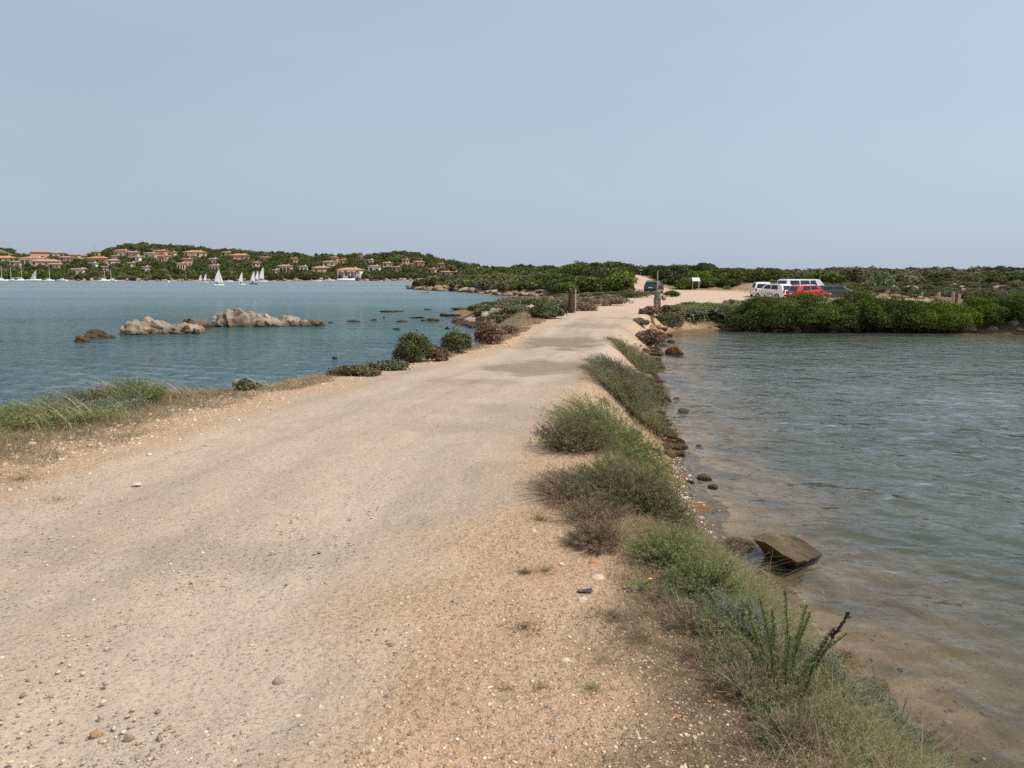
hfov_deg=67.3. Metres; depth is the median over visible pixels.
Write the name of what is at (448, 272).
village house
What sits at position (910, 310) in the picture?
thicket mound
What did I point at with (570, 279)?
mastic bush
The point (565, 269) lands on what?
mastic bush
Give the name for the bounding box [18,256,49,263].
village house
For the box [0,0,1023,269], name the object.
sky
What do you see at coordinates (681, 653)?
sparse tufts
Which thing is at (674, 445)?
bank rock
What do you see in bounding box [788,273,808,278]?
juniper bush
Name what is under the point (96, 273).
village tree
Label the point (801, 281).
parked van
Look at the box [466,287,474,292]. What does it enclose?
point rock
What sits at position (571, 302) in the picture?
stone pillar
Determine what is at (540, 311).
bush
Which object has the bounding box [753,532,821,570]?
slab rock
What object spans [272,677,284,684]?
loose stone
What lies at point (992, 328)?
rubble stone
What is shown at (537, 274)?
olive bush
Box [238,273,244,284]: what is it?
sailing dinghy
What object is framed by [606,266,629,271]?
mastic bush
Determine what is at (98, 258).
village house
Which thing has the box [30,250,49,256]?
village house
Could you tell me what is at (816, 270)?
olive bush
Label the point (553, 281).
juniper bush
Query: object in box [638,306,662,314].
shore mat
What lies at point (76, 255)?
village house
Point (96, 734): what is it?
loose stone
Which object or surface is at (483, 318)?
dark tuft
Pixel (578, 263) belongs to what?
olive bush
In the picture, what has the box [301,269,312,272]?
village tree
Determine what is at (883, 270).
juniper bush
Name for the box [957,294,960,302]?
wall remnant
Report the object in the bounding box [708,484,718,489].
mossy rock
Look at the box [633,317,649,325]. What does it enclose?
shore mat
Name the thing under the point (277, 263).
village tree
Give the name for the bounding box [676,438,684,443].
bank rock
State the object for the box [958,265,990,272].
olive bush
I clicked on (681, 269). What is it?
juniper bush
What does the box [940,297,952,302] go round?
wall
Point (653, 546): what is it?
flowering shrub
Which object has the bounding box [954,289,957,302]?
iron post
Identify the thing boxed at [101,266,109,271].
village house
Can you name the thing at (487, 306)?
reef ground cover
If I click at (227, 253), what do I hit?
village house
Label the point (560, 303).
bush
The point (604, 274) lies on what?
mastic bush
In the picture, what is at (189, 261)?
village house
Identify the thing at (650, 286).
dark van
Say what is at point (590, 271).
juniper bush
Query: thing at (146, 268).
village house
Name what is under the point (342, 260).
village house
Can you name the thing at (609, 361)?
grey shrub
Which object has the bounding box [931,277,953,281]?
juniper bush
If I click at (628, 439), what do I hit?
green shrub
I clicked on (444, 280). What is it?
point scrub
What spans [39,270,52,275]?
village tree
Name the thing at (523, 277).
grey bush
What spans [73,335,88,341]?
islet rock
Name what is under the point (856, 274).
olive bush
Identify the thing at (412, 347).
round bush
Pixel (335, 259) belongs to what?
village house
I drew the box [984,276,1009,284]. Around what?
juniper bush
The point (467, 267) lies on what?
village tree
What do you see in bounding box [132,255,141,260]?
village house
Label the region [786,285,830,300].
parked car
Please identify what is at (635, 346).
pale rock
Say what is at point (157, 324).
islet rock
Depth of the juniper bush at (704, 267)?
113.66 m
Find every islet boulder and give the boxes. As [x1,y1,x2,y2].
[162,326,169,333]
[181,325,191,333]
[193,328,199,333]
[290,320,298,325]
[301,320,309,326]
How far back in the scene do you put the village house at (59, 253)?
683.26 m
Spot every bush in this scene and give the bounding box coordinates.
[391,329,434,362]
[423,344,450,360]
[438,324,473,351]
[467,305,482,310]
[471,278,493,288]
[473,319,506,345]
[485,311,512,321]
[487,273,504,278]
[493,279,518,290]
[494,275,512,280]
[496,276,519,286]
[499,305,527,313]
[499,325,518,334]
[513,297,551,305]
[516,275,532,279]
[526,305,566,317]
[529,272,543,277]
[538,272,554,278]
[543,275,573,287]
[545,278,564,292]
[545,299,567,312]
[546,273,572,279]
[552,282,579,293]
[556,265,577,274]
[561,276,582,281]
[565,301,598,310]
[571,260,586,265]
[572,267,579,275]
[575,276,611,292]
[578,262,608,273]
[578,268,602,276]
[584,296,632,305]
[600,268,635,279]
[603,275,635,291]
[604,270,638,289]
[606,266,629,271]
[607,262,635,270]
[614,288,661,297]
[630,266,643,275]
[641,264,660,275]
[647,266,666,276]
[651,265,688,275]
[651,268,679,280]
[662,290,680,296]
[668,273,694,283]
[673,277,701,288]
[689,262,718,272]
[689,264,717,272]
[689,271,713,278]
[696,279,714,287]
[697,270,717,277]
[715,278,742,286]
[717,268,740,273]
[747,267,783,281]
[776,273,789,279]
[783,269,803,276]
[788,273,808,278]
[798,269,814,274]
[804,268,822,273]
[810,271,849,283]
[838,266,873,283]
[866,269,880,282]
[867,268,888,272]
[886,270,901,275]
[891,269,924,283]
[910,267,934,276]
[924,270,964,279]
[930,266,955,270]
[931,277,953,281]
[937,268,956,272]
[956,274,985,281]
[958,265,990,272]
[962,291,1001,303]
[963,271,987,281]
[974,269,1012,274]
[980,271,1003,277]
[982,266,1017,271]
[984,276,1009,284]
[1007,275,1023,281]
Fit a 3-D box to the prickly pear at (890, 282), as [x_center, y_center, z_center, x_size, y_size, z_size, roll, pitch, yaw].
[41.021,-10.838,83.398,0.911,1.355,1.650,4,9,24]
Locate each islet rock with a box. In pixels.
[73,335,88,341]
[82,329,110,337]
[120,319,155,334]
[142,316,171,333]
[167,322,207,333]
[180,318,212,328]
[212,311,228,326]
[225,308,264,326]
[255,313,286,326]
[279,315,302,323]
[306,319,322,326]
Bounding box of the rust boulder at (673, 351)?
[665,346,685,357]
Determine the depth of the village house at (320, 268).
569.14 m
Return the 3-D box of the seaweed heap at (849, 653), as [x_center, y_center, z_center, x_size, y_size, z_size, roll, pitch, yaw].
[2.560,2.072,5.896,0.391,0.064,0.348,0,8,0]
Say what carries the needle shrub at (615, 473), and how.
on the ground at (390, 449)
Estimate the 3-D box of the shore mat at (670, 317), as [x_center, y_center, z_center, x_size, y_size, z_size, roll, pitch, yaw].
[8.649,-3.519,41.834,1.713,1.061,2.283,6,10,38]
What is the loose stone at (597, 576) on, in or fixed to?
on the ground at (390, 449)
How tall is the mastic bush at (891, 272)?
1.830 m
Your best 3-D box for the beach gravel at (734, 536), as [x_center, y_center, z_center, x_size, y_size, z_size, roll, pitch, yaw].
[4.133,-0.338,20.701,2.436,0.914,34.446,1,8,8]
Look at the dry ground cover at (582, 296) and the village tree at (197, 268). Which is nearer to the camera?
the dry ground cover at (582, 296)
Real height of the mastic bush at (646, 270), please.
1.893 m
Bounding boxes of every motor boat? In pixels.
[25,277,41,280]
[337,277,354,280]
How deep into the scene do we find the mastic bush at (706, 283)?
98.59 m
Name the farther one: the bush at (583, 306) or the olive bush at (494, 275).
the olive bush at (494, 275)
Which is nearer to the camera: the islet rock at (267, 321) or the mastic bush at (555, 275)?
the islet rock at (267, 321)
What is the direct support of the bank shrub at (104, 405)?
on the ground at (390, 449)
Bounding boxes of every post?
[951,291,954,302]
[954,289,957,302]
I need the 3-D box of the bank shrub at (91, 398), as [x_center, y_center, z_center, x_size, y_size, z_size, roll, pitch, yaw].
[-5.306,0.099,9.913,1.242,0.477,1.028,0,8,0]
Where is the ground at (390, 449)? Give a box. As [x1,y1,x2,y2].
[0,249,1023,767]
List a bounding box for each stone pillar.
[568,290,573,312]
[654,290,660,306]
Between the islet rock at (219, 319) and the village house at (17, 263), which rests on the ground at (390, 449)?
the village house at (17, 263)
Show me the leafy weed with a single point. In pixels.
(642, 582)
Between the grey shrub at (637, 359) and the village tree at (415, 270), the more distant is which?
the village tree at (415, 270)
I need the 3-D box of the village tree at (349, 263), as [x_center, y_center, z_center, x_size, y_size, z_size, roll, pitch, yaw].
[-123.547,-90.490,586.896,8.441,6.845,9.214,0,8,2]
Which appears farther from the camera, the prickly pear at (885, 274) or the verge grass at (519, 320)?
the prickly pear at (885, 274)
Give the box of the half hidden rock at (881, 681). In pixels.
[859,676,888,693]
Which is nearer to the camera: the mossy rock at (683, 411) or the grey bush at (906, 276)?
the mossy rock at (683, 411)
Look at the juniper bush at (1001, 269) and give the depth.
112.02 m
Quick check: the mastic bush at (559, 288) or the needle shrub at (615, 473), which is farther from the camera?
the mastic bush at (559, 288)
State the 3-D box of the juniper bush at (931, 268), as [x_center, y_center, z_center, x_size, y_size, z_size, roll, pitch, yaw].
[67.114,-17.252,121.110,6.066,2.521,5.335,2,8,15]
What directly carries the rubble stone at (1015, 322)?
on the ground at (390, 449)
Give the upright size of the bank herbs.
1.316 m
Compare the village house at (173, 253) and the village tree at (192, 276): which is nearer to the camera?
the village tree at (192, 276)
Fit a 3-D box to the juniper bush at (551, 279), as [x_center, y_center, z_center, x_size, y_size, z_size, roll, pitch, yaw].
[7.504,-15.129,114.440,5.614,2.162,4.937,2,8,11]
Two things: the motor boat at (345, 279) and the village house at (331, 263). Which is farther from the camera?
the village house at (331, 263)
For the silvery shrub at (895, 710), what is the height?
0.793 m
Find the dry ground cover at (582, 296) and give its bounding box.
[496,291,630,310]
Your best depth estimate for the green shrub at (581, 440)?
7.26 m
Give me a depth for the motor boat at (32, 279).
464.80 m
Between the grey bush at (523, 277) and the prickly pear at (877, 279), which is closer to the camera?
the prickly pear at (877, 279)
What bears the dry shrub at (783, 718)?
on the ground at (390, 449)
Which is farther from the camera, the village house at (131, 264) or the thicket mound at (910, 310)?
the village house at (131, 264)
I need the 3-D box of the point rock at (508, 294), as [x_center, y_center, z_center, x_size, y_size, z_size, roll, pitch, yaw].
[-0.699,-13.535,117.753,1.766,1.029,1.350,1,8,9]
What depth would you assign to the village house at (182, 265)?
561.52 m
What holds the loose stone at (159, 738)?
on the ground at (390, 449)
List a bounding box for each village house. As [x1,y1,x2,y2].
[0,255,16,261]
[9,261,22,265]
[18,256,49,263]
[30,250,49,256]
[31,259,63,265]
[48,262,62,267]
[50,251,64,256]
[58,256,74,260]
[68,253,80,257]
[71,267,86,273]
[85,256,107,261]
[90,250,100,254]
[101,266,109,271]
[104,258,120,264]
[110,254,120,259]
[113,249,130,255]
[124,250,141,256]
[126,261,135,266]
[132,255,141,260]
[141,265,150,270]
[144,252,159,257]
[152,249,168,254]
[156,254,169,261]
[167,251,177,256]
[176,262,186,269]
[182,257,193,265]
[183,250,208,256]
[207,257,217,262]
[209,263,220,269]
[221,251,230,255]
[230,253,250,259]
[251,261,260,266]
[260,256,267,261]
[272,268,279,273]
[277,264,292,271]
[298,265,308,269]
[311,266,330,271]
[322,260,334,265]
[329,256,339,261]
[336,267,363,278]
[338,258,346,262]
[366,258,373,262]
[368,264,381,270]
[382,261,392,266]
[392,265,400,270]
[401,258,409,262]
[413,260,424,265]
[428,267,435,272]
[437,262,444,267]
[440,270,451,274]
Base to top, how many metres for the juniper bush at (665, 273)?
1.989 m
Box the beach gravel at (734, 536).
[629,328,985,767]
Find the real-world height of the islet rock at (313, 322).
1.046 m
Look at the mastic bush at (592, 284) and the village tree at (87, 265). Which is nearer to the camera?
the mastic bush at (592, 284)
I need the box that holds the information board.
[692,278,699,289]
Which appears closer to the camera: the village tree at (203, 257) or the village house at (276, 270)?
the village house at (276, 270)
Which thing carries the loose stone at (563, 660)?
on the ground at (390, 449)
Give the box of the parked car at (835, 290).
[818,285,859,299]
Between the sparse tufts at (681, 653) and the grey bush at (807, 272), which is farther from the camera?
the grey bush at (807, 272)
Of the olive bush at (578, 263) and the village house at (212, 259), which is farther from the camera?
the village house at (212, 259)
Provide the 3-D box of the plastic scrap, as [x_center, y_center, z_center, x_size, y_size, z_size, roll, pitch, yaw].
[0.374,1.056,3.936,0.075,0.013,0.037,-1,8,-6]
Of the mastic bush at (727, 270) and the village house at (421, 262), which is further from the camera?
the village house at (421, 262)
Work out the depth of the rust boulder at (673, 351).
29.04 m
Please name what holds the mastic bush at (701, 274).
on the ground at (390, 449)
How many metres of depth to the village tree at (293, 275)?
502.45 m
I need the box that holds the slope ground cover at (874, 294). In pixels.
[831,288,1006,304]
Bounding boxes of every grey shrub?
[579,347,668,414]
[603,335,666,373]
[625,362,674,403]
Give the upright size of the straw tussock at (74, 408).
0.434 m
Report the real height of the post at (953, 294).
1.041 m
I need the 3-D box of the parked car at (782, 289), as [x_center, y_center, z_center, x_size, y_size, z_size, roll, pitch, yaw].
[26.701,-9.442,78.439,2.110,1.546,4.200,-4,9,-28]
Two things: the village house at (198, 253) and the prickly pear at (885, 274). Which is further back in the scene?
the village house at (198, 253)
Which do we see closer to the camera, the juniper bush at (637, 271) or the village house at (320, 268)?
the juniper bush at (637, 271)
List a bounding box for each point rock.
[405,284,413,288]
[457,287,468,291]
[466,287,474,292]
[502,292,512,295]
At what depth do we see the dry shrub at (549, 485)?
5.54 m
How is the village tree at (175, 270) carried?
on the ground at (390, 449)
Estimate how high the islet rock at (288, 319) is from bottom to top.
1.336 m
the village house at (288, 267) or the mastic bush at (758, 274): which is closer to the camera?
the mastic bush at (758, 274)
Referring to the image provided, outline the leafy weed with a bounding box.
[627,578,652,591]
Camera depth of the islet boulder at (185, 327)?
39.14 m
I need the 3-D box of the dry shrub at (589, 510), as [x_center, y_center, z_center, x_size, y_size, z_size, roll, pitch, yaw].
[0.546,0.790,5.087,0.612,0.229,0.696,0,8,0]
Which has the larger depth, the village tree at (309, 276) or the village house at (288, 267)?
the village house at (288, 267)
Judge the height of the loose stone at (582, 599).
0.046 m
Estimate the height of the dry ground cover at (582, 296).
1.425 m
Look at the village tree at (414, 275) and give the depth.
501.73 m
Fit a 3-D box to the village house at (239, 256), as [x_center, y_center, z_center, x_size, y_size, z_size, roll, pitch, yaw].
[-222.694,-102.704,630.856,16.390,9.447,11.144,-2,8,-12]
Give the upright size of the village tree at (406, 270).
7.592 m
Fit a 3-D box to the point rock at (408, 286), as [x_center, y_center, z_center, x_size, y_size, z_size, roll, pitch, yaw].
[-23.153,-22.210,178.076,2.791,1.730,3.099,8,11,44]
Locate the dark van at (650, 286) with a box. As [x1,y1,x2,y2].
[644,281,663,292]
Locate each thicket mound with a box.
[724,289,803,331]
[746,289,863,332]
[813,284,903,332]
[856,294,939,332]
[900,298,982,332]
[955,292,1019,323]
[982,287,1023,317]
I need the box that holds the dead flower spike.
[802,611,851,675]
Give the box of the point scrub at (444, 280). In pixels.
[412,271,545,291]
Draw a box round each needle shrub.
[545,445,705,533]
[599,465,696,530]
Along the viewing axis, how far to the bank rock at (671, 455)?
12.33 m
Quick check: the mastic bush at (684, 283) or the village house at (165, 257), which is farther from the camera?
the village house at (165, 257)
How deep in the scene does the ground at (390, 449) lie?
4.78 m
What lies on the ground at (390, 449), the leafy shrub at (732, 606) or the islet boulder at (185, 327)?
the leafy shrub at (732, 606)
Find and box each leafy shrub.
[654,548,764,608]
[657,591,723,636]
[692,582,785,648]
[700,653,800,703]
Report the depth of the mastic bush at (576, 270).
121.50 m
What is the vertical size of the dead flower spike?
0.354 m
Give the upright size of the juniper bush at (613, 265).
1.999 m
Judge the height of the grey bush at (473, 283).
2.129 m
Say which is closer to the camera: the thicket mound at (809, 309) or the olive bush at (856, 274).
the thicket mound at (809, 309)
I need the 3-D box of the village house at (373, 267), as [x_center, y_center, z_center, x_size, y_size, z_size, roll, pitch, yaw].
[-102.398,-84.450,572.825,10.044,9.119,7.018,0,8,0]
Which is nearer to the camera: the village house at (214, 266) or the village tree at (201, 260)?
the village house at (214, 266)
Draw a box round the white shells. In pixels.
[667,457,714,533]
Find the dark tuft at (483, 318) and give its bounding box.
[478,315,486,323]
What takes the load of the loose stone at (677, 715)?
on the ground at (390, 449)
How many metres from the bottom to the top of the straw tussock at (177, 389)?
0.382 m
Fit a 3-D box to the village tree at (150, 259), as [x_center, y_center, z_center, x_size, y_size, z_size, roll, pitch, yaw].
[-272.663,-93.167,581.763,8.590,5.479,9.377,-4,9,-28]
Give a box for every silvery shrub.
[783,621,916,736]
[840,658,958,767]
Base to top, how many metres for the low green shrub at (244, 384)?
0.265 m
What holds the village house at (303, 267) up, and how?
on the ground at (390, 449)
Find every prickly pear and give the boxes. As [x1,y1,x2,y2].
[864,279,875,286]
[870,277,879,283]
[876,271,892,283]
[886,278,894,289]
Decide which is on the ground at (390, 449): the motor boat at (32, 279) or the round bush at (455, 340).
the round bush at (455, 340)
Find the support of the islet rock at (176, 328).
in the water
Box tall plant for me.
[721,588,848,699]
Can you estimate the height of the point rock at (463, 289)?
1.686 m
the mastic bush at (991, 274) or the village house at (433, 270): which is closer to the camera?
the mastic bush at (991, 274)
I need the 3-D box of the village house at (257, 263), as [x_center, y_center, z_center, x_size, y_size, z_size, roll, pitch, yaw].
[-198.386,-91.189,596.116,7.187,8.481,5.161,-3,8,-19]
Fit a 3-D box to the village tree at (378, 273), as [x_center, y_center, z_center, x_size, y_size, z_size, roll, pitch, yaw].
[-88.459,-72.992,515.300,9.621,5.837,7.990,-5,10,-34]
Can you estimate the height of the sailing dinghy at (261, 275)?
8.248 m
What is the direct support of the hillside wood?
on the ground at (390, 449)
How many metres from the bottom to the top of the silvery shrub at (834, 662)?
0.497 m
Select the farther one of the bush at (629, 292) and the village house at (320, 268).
the village house at (320, 268)
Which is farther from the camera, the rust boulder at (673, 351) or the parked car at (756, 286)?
the parked car at (756, 286)
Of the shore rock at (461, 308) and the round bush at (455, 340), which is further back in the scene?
the shore rock at (461, 308)
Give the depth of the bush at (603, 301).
56.76 m
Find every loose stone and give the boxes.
[90,730,103,737]
[123,735,134,742]
[156,735,162,742]
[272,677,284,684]
[386,643,396,646]
[559,658,569,662]
[578,597,586,601]
[590,558,599,563]
[590,574,604,578]
[671,714,680,717]
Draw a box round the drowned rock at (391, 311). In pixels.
[380,310,401,311]
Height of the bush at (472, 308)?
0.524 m
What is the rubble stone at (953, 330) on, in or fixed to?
on the ground at (390, 449)
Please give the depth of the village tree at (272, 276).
505.37 m
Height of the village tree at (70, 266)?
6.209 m
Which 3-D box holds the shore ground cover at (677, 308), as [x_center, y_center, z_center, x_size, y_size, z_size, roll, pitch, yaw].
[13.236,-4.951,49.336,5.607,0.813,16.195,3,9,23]
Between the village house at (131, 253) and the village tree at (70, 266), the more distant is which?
the village house at (131, 253)
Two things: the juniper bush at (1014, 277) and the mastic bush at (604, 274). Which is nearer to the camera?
the juniper bush at (1014, 277)
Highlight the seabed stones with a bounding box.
[665,419,1023,762]
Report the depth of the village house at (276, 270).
553.75 m
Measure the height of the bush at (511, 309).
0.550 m
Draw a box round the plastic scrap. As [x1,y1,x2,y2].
[577,588,592,591]
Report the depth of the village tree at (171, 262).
566.75 m
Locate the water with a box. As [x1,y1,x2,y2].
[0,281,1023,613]
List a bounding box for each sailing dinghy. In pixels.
[213,269,223,285]
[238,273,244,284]
[250,272,257,283]
[258,267,267,281]
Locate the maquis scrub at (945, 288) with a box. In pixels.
[415,265,1023,298]
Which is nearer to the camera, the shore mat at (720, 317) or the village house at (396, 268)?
the shore mat at (720, 317)
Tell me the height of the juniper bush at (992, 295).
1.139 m
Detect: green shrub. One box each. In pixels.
[235,378,263,391]
[527,404,623,454]
[531,388,702,509]
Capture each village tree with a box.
[15,267,28,272]
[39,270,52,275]
[66,264,76,268]
[81,262,92,267]
[90,270,102,275]
[108,263,121,268]
[146,257,157,261]
[161,263,171,270]
[166,260,176,264]
[170,267,181,274]
[187,274,198,279]
[191,266,204,270]
[195,258,206,263]
[198,255,208,263]
[219,262,230,267]
[220,266,229,270]
[239,262,250,267]
[267,273,277,279]
[272,261,283,266]
[289,272,298,279]
[299,272,306,279]
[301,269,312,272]
[304,273,313,279]
[346,261,355,265]
[373,271,383,275]
[400,268,410,273]
[408,272,419,278]
[410,268,422,272]
[460,264,470,270]
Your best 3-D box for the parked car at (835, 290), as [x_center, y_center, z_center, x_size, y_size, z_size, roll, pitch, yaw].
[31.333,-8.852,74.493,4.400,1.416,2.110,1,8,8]
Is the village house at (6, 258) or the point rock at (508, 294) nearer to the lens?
the point rock at (508, 294)
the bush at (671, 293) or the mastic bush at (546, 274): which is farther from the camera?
the mastic bush at (546, 274)
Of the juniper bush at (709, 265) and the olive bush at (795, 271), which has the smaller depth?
the olive bush at (795, 271)
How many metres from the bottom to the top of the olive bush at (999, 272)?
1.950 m
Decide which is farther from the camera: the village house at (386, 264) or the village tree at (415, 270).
the village house at (386, 264)
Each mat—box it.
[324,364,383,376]
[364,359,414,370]
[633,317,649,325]
[635,328,660,345]
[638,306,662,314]
[655,310,685,326]
[680,302,734,308]
[683,314,709,323]
[708,305,732,323]
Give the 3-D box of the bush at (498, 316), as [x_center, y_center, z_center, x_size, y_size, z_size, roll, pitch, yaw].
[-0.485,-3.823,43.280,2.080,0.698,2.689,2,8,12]
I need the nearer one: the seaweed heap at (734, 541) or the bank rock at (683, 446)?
the seaweed heap at (734, 541)
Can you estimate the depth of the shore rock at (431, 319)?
50.57 m
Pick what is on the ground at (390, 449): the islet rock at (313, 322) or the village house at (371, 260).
the village house at (371, 260)
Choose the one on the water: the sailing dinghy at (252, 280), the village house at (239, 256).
the sailing dinghy at (252, 280)
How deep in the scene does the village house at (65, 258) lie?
639.96 m
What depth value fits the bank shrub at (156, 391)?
10.33 m
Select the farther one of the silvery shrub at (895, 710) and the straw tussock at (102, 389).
the straw tussock at (102, 389)
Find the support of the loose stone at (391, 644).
on the ground at (390, 449)
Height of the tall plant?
0.394 m
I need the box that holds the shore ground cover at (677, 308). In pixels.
[656,299,744,315]
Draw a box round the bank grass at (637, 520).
[560,314,1022,767]
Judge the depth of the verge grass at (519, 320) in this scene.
9.05 m
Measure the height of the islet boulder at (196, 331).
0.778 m
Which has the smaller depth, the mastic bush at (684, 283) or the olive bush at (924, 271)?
the mastic bush at (684, 283)
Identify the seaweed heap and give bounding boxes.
[718,534,757,551]
[830,645,868,662]
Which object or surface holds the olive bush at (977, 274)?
on the ground at (390, 449)
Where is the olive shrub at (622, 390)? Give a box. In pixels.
[577,360,683,437]
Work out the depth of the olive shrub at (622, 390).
13.39 m
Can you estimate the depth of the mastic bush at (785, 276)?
100.71 m
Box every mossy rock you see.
[678,408,688,414]
[697,473,711,481]
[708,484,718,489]
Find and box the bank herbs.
[599,370,945,767]
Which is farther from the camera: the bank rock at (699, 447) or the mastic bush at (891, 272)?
the mastic bush at (891, 272)
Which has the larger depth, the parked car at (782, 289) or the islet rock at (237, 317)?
the parked car at (782, 289)
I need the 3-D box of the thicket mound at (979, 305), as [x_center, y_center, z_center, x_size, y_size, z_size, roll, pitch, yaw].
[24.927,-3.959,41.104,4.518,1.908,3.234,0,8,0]
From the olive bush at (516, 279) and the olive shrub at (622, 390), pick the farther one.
the olive bush at (516, 279)
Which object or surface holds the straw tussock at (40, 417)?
on the ground at (390, 449)
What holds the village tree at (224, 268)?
on the ground at (390, 449)
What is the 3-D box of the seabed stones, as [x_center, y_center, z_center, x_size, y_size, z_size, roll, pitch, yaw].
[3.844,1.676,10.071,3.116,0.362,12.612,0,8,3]
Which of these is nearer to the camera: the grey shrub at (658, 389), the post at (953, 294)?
the grey shrub at (658, 389)
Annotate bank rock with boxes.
[662,449,682,456]
[664,434,676,438]
[665,438,676,442]
[665,449,675,457]
[666,442,681,450]
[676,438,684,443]
[676,442,688,449]
[696,444,703,449]
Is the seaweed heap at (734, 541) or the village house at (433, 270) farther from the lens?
the village house at (433, 270)
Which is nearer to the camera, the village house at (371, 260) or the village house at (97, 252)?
the village house at (371, 260)
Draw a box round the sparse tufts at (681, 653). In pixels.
[0,467,811,767]
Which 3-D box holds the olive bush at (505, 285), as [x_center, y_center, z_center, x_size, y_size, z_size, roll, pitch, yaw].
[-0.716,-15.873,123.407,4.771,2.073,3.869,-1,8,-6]
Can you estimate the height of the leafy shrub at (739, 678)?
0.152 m
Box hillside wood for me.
[0,242,558,279]
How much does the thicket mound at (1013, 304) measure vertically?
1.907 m
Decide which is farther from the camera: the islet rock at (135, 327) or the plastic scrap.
the islet rock at (135, 327)
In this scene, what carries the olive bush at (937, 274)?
on the ground at (390, 449)
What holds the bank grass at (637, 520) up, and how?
on the ground at (390, 449)
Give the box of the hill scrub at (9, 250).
[0,247,19,254]
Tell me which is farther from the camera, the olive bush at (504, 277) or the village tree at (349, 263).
the village tree at (349, 263)
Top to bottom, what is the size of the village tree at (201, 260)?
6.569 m
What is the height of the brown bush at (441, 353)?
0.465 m
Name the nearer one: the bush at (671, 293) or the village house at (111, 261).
the bush at (671, 293)
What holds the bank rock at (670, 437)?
on the ground at (390, 449)
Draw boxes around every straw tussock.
[1,399,77,430]
[16,387,129,428]
[70,374,145,405]
[136,375,194,399]
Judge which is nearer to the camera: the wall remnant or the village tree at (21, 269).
the wall remnant
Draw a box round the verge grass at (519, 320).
[0,311,553,475]
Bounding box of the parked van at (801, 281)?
[777,279,823,298]
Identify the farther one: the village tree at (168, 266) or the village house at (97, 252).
the village house at (97, 252)
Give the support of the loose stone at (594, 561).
on the ground at (390, 449)
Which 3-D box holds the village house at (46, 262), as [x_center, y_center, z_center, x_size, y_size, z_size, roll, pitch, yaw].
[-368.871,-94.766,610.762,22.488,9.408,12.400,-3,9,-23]
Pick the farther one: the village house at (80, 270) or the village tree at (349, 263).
the village tree at (349, 263)
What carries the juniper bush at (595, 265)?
on the ground at (390, 449)
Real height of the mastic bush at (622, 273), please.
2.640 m
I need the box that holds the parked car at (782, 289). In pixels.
[752,284,791,298]
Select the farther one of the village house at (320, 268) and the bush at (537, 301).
the village house at (320, 268)
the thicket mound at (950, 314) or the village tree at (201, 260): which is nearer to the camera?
the thicket mound at (950, 314)
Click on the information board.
(695, 279)
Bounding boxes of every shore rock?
[421,317,439,320]
[439,313,461,317]
[450,307,466,310]
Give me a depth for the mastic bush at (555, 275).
117.64 m
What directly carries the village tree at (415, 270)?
on the ground at (390, 449)
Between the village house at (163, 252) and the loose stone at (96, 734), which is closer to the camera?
the loose stone at (96, 734)
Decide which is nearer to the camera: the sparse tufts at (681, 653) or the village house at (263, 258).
the sparse tufts at (681, 653)
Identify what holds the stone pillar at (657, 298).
on the ground at (390, 449)
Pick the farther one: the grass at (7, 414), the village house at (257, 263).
the village house at (257, 263)
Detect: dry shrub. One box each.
[515,457,618,510]
[549,491,638,527]
[561,515,630,553]
[749,691,850,754]
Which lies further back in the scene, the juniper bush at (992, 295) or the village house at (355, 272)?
the village house at (355, 272)
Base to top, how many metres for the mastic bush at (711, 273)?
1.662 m
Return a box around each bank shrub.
[0,383,161,413]
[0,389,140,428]
[52,374,148,406]
[86,371,177,405]
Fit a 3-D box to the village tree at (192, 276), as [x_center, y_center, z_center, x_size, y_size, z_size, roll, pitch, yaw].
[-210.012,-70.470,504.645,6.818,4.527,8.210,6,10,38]
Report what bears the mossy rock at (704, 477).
on the ground at (390, 449)
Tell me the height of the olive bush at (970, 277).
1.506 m
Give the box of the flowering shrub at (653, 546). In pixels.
[601,516,715,569]
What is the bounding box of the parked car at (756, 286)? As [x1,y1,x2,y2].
[750,281,770,295]
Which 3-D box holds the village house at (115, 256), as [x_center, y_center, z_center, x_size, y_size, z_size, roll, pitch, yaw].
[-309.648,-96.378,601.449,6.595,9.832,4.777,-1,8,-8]
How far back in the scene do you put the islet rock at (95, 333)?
36.59 m
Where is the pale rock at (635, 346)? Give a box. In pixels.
[629,344,639,351]
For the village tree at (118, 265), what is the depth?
557.70 m
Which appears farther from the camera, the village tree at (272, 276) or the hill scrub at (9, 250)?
the hill scrub at (9, 250)
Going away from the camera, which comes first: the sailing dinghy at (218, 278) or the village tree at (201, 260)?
the sailing dinghy at (218, 278)
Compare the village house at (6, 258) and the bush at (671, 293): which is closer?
the bush at (671, 293)
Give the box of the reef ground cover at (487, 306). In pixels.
[467,298,529,315]
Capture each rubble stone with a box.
[947,326,957,331]
[963,325,976,330]
[985,325,998,330]
[1007,320,1019,325]
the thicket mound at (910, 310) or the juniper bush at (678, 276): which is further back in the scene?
the juniper bush at (678, 276)
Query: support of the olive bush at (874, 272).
on the ground at (390, 449)
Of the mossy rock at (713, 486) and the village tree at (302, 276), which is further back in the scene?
the village tree at (302, 276)

